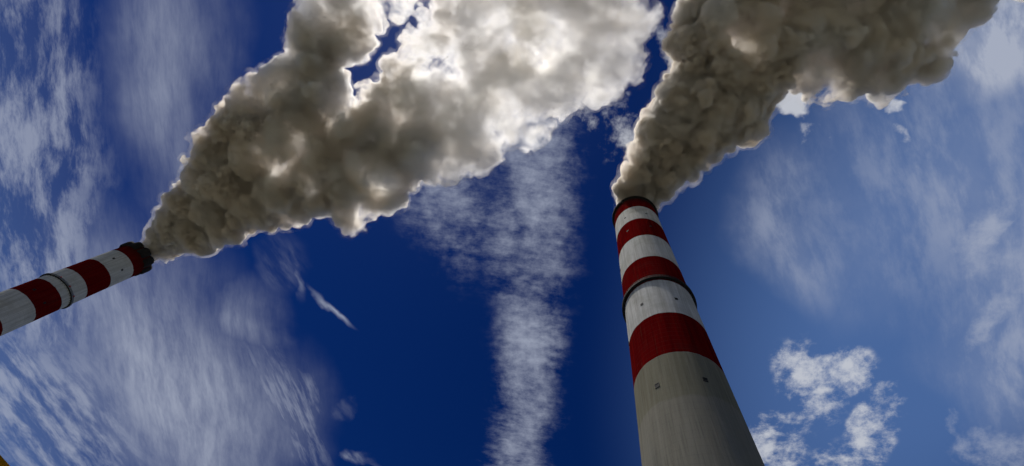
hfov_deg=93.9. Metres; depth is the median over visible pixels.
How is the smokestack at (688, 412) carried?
on the ground
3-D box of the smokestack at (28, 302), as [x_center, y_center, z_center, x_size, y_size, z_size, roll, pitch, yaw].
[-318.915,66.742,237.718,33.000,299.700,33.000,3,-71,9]
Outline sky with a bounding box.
[0,0,1023,465]
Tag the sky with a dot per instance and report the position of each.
(375, 232)
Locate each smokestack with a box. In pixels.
[0,241,153,335]
[612,196,764,465]

